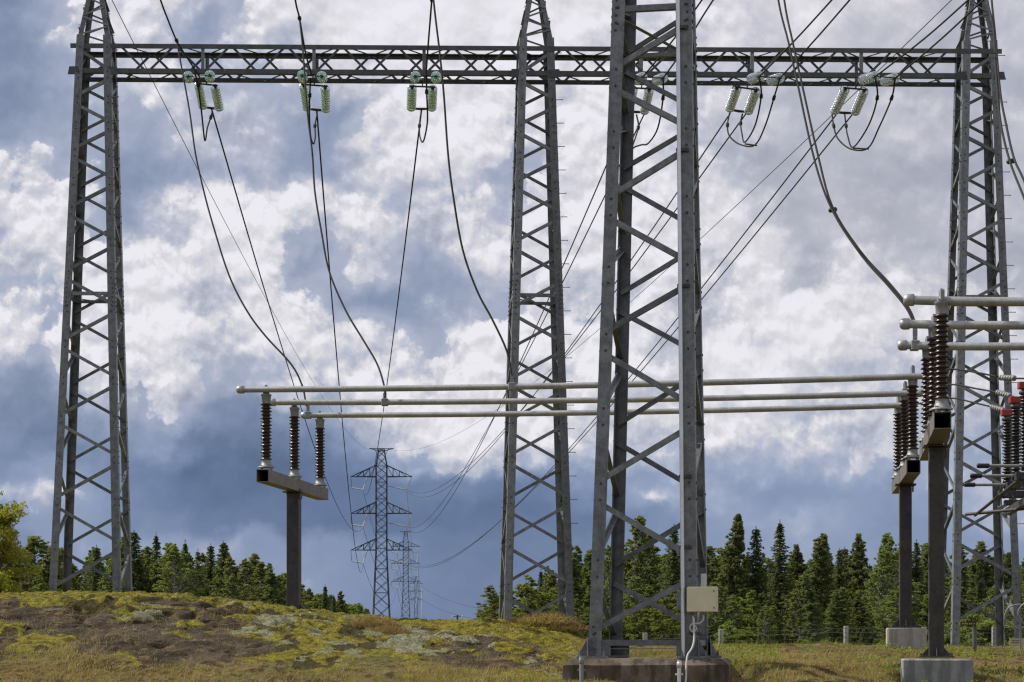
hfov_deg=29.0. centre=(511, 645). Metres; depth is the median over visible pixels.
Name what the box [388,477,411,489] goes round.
insulator string
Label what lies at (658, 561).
birch tree
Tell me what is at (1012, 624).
cable loop
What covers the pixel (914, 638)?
concrete foundation
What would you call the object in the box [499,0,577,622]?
lattice tower
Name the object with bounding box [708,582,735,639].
birch tree
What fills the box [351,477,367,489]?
insulator string
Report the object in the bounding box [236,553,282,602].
birch tree
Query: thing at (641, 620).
leafy tree
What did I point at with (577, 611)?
birch tree
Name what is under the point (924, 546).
birch tree
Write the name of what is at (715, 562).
birch tree
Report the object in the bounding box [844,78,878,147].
jumper cable
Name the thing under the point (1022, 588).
birch tree
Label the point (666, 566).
birch tree
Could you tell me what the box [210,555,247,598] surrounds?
birch tree
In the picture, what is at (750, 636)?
bush
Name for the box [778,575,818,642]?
birch tree
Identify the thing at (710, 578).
pine tree
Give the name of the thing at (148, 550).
birch tree
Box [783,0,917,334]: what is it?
dropper cable
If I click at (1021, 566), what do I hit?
pine tree
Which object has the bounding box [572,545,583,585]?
pine tree
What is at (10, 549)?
leafy tree
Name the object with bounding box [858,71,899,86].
insulator string
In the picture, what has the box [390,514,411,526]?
insulator string
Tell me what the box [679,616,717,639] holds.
leafy tree
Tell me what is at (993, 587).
birch tree
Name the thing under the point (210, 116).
jumper cable
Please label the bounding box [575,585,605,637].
pine tree
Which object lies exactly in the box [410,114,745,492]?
power line
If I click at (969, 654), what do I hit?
weeds
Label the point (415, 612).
transmission pylon
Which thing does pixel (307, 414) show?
busbar
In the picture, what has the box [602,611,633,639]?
leafy tree
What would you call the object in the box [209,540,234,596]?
spruce tree
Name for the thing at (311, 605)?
leafy tree
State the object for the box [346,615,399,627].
heather tuft
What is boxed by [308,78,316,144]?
jumper cable
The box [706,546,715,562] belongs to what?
birch tree
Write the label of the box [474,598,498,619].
birch tree
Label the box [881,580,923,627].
birch tree
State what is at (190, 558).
pine tree
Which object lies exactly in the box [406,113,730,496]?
power line
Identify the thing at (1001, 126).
dropper cable
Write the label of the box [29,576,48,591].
birch tree
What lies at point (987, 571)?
pine tree
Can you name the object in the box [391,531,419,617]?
transmission pylon
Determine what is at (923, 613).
leafy tree
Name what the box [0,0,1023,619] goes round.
sky
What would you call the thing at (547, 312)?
power line
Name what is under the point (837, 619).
pine tree
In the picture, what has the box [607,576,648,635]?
birch tree
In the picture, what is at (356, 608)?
leafy tree
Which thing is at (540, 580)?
spruce tree
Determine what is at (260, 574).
birch tree
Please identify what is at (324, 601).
spruce tree
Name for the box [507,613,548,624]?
heather tuft
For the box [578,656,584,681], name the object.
cable conduit
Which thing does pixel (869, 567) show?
spruce tree
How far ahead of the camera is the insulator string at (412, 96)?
53.41 m
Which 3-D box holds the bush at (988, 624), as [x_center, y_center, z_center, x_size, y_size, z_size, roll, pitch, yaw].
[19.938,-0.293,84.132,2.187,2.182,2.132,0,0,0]
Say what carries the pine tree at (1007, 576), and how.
on the ground at (212, 652)
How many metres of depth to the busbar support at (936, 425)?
31.08 m
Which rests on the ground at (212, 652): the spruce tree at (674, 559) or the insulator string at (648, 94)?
the spruce tree at (674, 559)
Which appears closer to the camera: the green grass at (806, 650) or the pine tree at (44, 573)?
the green grass at (806, 650)
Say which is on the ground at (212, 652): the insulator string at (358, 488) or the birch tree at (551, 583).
the birch tree at (551, 583)
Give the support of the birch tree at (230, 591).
on the ground at (212, 652)
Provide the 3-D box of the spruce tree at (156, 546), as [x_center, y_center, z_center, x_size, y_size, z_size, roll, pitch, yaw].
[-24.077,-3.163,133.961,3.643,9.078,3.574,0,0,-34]
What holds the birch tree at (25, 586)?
on the ground at (212, 652)
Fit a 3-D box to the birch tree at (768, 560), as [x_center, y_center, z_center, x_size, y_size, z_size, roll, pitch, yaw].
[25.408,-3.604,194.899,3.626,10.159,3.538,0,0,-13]
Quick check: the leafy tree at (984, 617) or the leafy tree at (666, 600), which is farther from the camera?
the leafy tree at (984, 617)
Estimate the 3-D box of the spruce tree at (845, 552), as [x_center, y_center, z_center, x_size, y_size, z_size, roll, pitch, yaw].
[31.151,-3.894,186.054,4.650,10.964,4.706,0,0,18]
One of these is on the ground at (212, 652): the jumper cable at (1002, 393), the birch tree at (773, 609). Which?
the birch tree at (773, 609)
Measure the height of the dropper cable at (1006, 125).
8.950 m
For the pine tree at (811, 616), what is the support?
on the ground at (212, 652)
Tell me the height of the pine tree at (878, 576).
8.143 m
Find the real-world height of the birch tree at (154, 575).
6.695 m
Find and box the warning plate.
[1010,638,1023,644]
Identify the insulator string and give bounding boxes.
[184,70,214,82]
[194,80,223,111]
[297,70,327,82]
[299,77,330,112]
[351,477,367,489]
[351,514,366,526]
[351,551,367,563]
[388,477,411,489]
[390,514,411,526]
[392,551,411,562]
[406,79,437,111]
[410,71,440,83]
[634,84,653,114]
[635,72,667,85]
[725,83,759,114]
[746,71,784,85]
[830,81,868,115]
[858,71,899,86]
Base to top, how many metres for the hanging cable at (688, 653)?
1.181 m
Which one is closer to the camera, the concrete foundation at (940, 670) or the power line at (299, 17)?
the concrete foundation at (940, 670)
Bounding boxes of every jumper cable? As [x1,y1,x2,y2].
[194,72,212,140]
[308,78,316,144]
[418,77,427,142]
[633,79,664,148]
[726,79,779,146]
[739,78,762,142]
[831,78,895,150]
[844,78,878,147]
[917,397,1004,411]
[947,368,1023,380]
[947,384,1012,397]
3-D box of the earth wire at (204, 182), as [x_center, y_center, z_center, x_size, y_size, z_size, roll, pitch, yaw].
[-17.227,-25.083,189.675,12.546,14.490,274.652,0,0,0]
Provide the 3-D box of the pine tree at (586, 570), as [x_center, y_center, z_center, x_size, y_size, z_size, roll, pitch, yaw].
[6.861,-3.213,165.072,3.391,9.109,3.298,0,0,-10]
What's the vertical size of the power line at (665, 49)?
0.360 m
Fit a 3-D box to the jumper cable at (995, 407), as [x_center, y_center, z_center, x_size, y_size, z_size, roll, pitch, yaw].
[8.930,-4.737,39.408,0.116,0.516,3.037,0,0,-22]
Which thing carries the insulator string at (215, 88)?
hanging from the lattice beam
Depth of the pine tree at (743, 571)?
153.65 m
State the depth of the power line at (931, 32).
48.16 m
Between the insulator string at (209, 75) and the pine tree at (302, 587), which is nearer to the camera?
the insulator string at (209, 75)
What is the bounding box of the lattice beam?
[68,43,1005,86]
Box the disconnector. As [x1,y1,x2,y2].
[964,382,1023,516]
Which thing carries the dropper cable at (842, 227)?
attached to the busbar at (914, 344)
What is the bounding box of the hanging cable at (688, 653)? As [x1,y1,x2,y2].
[685,617,694,681]
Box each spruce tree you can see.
[80,544,106,590]
[91,572,98,590]
[121,530,149,592]
[147,532,161,583]
[181,539,193,592]
[189,548,207,596]
[201,543,217,596]
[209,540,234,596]
[319,584,329,609]
[330,596,338,612]
[537,569,544,610]
[656,524,680,637]
[740,525,772,610]
[760,522,797,643]
[818,533,833,622]
[829,550,851,638]
[842,546,850,605]
[856,563,877,642]
[912,539,927,594]
[950,559,973,619]
[972,559,986,618]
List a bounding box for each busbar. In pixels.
[236,373,922,393]
[271,389,922,405]
[301,402,900,418]
[897,328,1023,350]
[899,318,1023,329]
[903,294,1023,305]
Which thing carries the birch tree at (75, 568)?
on the ground at (212, 652)
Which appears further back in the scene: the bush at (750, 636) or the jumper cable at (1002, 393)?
the bush at (750, 636)
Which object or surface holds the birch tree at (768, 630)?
on the ground at (212, 652)
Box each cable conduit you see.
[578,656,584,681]
[675,660,682,681]
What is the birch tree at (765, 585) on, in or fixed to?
on the ground at (212, 652)
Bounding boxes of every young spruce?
[756,634,762,644]
[784,635,790,643]
[857,629,868,644]
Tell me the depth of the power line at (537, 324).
79.96 m
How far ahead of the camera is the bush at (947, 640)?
81.67 m
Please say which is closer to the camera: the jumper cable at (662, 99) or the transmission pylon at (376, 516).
the jumper cable at (662, 99)
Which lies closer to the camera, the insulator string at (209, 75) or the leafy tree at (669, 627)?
the insulator string at (209, 75)
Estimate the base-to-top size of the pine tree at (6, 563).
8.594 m
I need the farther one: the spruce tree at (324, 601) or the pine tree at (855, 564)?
the spruce tree at (324, 601)
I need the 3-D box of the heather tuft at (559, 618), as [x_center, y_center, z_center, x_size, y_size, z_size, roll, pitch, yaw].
[0.904,-0.669,48.408,1.738,0.455,1.720,0,0,31]
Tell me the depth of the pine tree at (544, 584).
200.14 m
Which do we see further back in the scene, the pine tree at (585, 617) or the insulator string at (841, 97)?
the pine tree at (585, 617)
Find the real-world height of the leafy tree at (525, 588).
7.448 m
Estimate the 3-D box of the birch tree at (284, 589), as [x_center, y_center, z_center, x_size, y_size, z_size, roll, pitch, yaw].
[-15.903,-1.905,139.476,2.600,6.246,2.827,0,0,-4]
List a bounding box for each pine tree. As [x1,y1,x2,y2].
[1,525,21,592]
[35,545,62,591]
[58,549,75,589]
[104,537,124,583]
[187,552,194,590]
[261,568,286,604]
[264,563,275,578]
[301,584,305,605]
[336,591,348,613]
[512,590,516,616]
[539,566,557,603]
[548,558,586,626]
[553,545,579,617]
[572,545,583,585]
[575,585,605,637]
[578,553,608,611]
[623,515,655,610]
[639,535,662,604]
[707,554,715,586]
[709,513,744,622]
[727,524,752,598]
[781,613,798,643]
[782,544,808,638]
[796,533,835,627]
[798,573,826,643]
[819,609,838,641]
[821,587,853,643]
[828,552,834,567]
[841,533,875,635]
[848,596,872,644]
[912,582,927,639]
[919,549,944,615]
[944,586,973,643]
[945,548,968,586]
[963,541,994,601]
[1003,552,1011,632]
[1011,557,1023,594]
[1020,568,1023,608]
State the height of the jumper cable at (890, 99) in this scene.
1.413 m
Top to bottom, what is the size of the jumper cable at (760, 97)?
1.105 m
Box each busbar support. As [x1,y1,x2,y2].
[256,385,327,609]
[890,365,920,626]
[918,289,954,657]
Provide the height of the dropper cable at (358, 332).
9.629 m
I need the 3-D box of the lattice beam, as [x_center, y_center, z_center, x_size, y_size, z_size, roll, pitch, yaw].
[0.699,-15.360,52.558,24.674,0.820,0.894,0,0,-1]
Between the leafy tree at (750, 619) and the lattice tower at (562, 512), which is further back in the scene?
the leafy tree at (750, 619)
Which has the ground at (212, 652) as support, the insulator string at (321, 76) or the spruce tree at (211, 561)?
the spruce tree at (211, 561)
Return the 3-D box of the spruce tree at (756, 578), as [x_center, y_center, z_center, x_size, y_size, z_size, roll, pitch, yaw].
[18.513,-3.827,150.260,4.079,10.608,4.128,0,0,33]
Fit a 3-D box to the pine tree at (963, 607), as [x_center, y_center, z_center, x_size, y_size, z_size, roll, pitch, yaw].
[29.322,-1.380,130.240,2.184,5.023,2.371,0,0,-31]
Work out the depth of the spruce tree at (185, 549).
135.95 m
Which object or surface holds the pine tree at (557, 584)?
on the ground at (212, 652)
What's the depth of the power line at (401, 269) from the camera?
72.63 m
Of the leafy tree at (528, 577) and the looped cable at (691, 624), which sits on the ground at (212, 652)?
the leafy tree at (528, 577)
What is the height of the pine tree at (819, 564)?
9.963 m
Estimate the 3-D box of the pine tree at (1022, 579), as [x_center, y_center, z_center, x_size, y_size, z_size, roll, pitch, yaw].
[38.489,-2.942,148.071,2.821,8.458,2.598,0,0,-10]
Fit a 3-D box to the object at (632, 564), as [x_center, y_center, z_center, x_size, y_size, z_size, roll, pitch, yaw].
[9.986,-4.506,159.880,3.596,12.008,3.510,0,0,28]
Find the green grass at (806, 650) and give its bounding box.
[0,633,1023,681]
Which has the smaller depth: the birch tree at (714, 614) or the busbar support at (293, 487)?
the busbar support at (293, 487)
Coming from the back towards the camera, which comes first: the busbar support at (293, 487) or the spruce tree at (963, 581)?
the spruce tree at (963, 581)
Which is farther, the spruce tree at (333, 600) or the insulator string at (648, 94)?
the spruce tree at (333, 600)
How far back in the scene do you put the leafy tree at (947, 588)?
141.35 m
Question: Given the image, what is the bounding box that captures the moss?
[0,590,584,681]
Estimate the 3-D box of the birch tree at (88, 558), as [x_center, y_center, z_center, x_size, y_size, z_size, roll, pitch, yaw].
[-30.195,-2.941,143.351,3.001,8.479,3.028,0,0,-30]
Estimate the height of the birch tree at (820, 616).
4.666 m
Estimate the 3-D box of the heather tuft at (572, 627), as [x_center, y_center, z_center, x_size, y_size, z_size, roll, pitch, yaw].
[1.346,-0.475,48.187,1.365,0.350,1.347,0,0,-28]
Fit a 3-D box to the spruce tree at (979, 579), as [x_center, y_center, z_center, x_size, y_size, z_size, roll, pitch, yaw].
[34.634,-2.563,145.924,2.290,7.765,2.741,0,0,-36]
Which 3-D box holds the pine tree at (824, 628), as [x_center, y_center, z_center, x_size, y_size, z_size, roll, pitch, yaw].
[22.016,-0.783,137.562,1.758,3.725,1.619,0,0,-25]
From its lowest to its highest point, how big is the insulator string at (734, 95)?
0.541 m
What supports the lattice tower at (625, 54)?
on the concrete foundation at (641, 669)
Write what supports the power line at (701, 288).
attached to the insulator string at (841, 97)
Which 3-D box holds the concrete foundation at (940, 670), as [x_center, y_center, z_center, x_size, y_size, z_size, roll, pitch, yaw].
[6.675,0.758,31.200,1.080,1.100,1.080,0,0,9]
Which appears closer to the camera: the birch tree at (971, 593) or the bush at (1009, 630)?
the bush at (1009, 630)
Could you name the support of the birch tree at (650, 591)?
on the ground at (212, 652)
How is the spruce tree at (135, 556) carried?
on the ground at (212, 652)
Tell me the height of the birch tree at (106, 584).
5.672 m
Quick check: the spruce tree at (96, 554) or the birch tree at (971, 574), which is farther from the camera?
the birch tree at (971, 574)
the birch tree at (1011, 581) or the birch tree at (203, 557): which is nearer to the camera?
the birch tree at (203, 557)
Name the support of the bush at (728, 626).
on the ground at (212, 652)
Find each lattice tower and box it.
[49,0,132,591]
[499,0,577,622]
[575,0,721,658]
[943,0,1023,645]
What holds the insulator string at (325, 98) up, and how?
hanging from the lattice beam
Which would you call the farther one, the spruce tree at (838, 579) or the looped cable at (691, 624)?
the spruce tree at (838, 579)
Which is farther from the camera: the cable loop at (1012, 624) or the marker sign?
the cable loop at (1012, 624)
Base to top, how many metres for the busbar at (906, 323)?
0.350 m
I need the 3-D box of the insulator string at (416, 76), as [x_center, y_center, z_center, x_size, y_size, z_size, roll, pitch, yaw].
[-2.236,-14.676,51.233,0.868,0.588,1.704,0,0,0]
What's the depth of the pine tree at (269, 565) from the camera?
157.34 m
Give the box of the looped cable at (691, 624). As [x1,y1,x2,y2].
[689,615,703,632]
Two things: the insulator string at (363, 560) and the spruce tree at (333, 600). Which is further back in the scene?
the insulator string at (363, 560)
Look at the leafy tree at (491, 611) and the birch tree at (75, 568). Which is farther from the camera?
the leafy tree at (491, 611)
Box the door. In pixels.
[687,587,715,611]
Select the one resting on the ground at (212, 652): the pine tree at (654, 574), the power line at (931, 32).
the pine tree at (654, 574)
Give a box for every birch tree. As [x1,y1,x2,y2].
[1,551,36,592]
[18,535,62,591]
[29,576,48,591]
[57,577,83,591]
[72,562,86,591]
[79,546,106,588]
[96,576,112,592]
[103,554,111,572]
[122,559,156,592]
[141,546,153,587]
[144,543,191,591]
[145,562,180,592]
[152,545,209,596]
[193,552,214,594]
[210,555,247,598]
[215,573,242,599]
[234,558,258,600]
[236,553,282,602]
[240,562,273,602]
[274,574,303,605]
[281,572,286,604]
[301,588,314,608]
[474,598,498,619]
[534,574,557,609]
[574,598,586,633]
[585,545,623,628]
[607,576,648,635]
[632,554,671,598]
[643,586,670,613]
[653,546,660,563]
[656,555,676,586]
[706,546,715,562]
[707,557,727,595]
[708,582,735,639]
[708,599,725,642]
[710,547,737,574]
[715,600,745,639]
[717,560,742,594]
[754,604,777,644]
[758,568,773,602]
[762,557,774,597]
[762,605,784,644]
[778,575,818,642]
[802,602,823,640]
[824,602,852,642]
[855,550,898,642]
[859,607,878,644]
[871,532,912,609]
[872,597,898,642]
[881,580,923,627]
[918,543,950,582]
[945,569,969,596]
[960,588,981,627]
[966,563,994,597]
[975,586,1011,619]
[978,588,1007,645]
[1003,559,1022,596]
[1005,595,1023,636]
[1020,582,1023,637]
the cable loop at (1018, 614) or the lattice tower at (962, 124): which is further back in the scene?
the lattice tower at (962, 124)
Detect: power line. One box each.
[160,0,199,76]
[211,110,362,531]
[294,0,312,76]
[316,111,362,571]
[363,110,421,493]
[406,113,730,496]
[406,115,835,567]
[406,166,605,532]
[408,115,643,527]
[409,114,851,565]
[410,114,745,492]
[425,0,432,76]
[642,0,702,77]
[663,0,713,78]
[759,0,831,76]
[779,0,849,78]
[875,0,968,76]
[895,0,983,78]
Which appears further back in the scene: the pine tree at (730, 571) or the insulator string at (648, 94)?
the pine tree at (730, 571)
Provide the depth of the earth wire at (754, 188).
74.62 m
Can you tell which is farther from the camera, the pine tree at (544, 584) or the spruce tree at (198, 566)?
the pine tree at (544, 584)
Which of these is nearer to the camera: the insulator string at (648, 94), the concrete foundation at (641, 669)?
the concrete foundation at (641, 669)
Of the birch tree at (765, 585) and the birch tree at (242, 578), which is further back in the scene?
the birch tree at (765, 585)
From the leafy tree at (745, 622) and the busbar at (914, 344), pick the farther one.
the leafy tree at (745, 622)
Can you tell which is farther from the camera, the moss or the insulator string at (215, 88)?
the insulator string at (215, 88)
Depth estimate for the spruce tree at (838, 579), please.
157.90 m
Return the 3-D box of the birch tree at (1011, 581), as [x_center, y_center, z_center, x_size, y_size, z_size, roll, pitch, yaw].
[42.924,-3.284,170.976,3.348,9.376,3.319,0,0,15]
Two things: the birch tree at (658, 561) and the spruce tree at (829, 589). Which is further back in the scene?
the birch tree at (658, 561)
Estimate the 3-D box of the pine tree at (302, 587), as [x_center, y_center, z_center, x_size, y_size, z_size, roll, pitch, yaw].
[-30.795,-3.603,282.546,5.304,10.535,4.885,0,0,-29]
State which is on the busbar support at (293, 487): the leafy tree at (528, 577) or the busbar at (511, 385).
the busbar at (511, 385)
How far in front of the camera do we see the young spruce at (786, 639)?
85.96 m
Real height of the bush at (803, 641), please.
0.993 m
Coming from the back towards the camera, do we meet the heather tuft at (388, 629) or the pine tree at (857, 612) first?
the pine tree at (857, 612)
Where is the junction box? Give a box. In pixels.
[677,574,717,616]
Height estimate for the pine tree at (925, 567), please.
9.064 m
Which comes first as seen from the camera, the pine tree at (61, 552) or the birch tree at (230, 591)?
the birch tree at (230, 591)
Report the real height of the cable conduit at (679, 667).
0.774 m
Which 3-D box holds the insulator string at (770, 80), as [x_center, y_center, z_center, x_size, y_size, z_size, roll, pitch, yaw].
[6.534,-14.637,51.233,0.847,0.596,1.705,0,0,0]
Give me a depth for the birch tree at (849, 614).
141.46 m
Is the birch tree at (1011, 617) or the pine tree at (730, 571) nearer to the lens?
the birch tree at (1011, 617)
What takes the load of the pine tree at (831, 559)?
on the ground at (212, 652)
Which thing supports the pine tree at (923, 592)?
on the ground at (212, 652)
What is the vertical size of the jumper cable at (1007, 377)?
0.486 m
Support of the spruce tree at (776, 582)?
on the ground at (212, 652)
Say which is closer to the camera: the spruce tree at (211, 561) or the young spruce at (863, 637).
the young spruce at (863, 637)
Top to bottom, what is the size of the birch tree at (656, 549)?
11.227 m
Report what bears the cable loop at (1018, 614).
attached to the lattice tower at (962, 124)
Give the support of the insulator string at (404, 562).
hanging from the transmission pylon at (376, 516)
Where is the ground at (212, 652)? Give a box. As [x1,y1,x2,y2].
[0,590,1023,681]
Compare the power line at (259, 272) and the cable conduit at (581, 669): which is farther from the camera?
the power line at (259, 272)
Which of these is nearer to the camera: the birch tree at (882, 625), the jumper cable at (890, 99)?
the jumper cable at (890, 99)
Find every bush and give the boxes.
[713,620,744,643]
[734,629,757,643]
[796,637,809,643]
[873,639,884,644]
[927,622,971,644]
[960,613,995,645]
[979,620,1023,645]
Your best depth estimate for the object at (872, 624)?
139.62 m
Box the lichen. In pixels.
[117,598,575,674]
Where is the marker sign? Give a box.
[958,622,978,652]
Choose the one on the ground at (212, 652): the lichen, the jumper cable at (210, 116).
the lichen
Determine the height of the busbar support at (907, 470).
4.822 m
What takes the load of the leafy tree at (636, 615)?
on the ground at (212, 652)
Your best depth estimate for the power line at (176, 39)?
48.18 m
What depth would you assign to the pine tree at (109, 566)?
139.98 m
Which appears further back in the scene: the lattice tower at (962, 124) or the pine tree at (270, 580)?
the pine tree at (270, 580)
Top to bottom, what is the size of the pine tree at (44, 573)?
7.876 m
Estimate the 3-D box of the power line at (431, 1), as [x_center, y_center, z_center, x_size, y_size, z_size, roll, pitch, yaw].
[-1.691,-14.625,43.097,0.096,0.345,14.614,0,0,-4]
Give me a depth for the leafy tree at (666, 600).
131.32 m
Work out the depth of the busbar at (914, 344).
33.11 m
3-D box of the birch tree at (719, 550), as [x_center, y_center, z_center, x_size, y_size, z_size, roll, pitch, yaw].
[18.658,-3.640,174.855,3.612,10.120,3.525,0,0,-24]
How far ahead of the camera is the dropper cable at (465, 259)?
39.90 m
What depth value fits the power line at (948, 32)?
48.20 m
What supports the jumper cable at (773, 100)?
hanging from the insulator string at (734, 95)
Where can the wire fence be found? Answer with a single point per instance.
(846, 637)
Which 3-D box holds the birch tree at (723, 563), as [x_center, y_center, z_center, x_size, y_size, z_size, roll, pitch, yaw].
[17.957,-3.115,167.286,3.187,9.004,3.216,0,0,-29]
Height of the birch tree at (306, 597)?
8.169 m
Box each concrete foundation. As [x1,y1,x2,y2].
[562,657,731,681]
[886,628,924,649]
[900,659,973,681]
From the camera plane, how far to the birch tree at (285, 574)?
152.03 m
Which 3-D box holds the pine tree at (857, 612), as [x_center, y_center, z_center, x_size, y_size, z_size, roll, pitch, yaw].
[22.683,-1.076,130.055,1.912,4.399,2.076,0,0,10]
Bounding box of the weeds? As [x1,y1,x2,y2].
[715,642,1023,681]
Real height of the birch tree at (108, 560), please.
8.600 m
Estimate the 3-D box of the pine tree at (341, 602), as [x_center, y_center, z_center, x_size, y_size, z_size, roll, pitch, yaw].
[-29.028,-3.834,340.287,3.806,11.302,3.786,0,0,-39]
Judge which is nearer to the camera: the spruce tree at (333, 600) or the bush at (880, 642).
the bush at (880, 642)
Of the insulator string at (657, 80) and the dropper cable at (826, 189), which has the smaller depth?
the dropper cable at (826, 189)
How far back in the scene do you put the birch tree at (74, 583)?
127.75 m
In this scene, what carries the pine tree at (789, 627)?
on the ground at (212, 652)
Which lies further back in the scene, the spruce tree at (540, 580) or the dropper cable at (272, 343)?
the spruce tree at (540, 580)
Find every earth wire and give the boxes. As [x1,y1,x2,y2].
[112,0,366,448]
[399,0,951,450]
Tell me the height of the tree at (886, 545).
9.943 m
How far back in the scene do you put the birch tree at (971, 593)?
134.36 m
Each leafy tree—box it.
[0,490,41,592]
[302,598,322,608]
[335,603,364,614]
[476,585,498,619]
[512,574,539,616]
[512,584,557,617]
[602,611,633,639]
[623,596,679,639]
[623,609,645,639]
[624,590,680,639]
[650,609,680,639]
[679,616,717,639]
[723,596,769,639]
[732,590,778,643]
[891,586,950,627]
[914,594,971,644]
[977,596,1012,626]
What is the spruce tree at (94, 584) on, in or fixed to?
on the ground at (212, 652)
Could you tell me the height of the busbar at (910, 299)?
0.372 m
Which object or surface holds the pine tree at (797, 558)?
on the ground at (212, 652)
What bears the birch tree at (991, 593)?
on the ground at (212, 652)
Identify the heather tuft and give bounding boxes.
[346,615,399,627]
[367,624,413,634]
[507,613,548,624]
[516,610,582,625]
[543,620,588,632]
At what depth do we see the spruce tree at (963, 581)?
149.87 m
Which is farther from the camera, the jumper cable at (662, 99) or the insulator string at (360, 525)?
the insulator string at (360, 525)
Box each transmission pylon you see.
[351,448,411,616]
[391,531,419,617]
[409,576,422,615]
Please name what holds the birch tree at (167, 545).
on the ground at (212, 652)
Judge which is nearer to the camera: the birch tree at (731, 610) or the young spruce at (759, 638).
the young spruce at (759, 638)
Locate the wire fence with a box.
[643,626,1023,645]
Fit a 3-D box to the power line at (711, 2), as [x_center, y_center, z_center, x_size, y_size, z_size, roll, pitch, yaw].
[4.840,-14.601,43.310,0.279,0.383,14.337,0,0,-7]
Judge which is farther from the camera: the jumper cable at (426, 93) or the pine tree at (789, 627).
the pine tree at (789, 627)
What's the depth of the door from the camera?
31.06 m
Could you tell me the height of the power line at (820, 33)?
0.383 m
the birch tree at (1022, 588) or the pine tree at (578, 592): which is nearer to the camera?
the birch tree at (1022, 588)
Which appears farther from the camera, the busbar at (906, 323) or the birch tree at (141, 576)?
the birch tree at (141, 576)
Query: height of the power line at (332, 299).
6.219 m
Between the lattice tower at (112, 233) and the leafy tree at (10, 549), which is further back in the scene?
the leafy tree at (10, 549)
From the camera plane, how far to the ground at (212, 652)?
33.97 m
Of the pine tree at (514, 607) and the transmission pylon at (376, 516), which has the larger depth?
the transmission pylon at (376, 516)
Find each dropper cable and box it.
[176,41,306,405]
[299,20,385,397]
[433,0,512,375]
[777,0,912,319]
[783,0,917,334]
[986,0,1023,199]
[991,0,1023,182]
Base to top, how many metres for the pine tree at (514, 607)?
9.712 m
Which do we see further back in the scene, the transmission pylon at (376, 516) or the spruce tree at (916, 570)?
the transmission pylon at (376, 516)
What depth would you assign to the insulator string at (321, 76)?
50.56 m
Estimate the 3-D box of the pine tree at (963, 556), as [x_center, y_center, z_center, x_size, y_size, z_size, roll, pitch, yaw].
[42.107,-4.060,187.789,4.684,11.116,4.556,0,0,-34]
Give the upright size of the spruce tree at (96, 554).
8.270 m
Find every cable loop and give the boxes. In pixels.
[1004,604,1023,648]
[1017,603,1023,624]
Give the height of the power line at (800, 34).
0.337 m
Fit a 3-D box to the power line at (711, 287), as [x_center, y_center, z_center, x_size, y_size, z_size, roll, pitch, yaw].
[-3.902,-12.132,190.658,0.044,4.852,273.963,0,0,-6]
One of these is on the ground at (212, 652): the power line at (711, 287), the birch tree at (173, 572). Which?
the birch tree at (173, 572)
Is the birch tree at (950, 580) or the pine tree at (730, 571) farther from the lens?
the birch tree at (950, 580)
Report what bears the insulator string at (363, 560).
hanging from the transmission pylon at (376, 516)

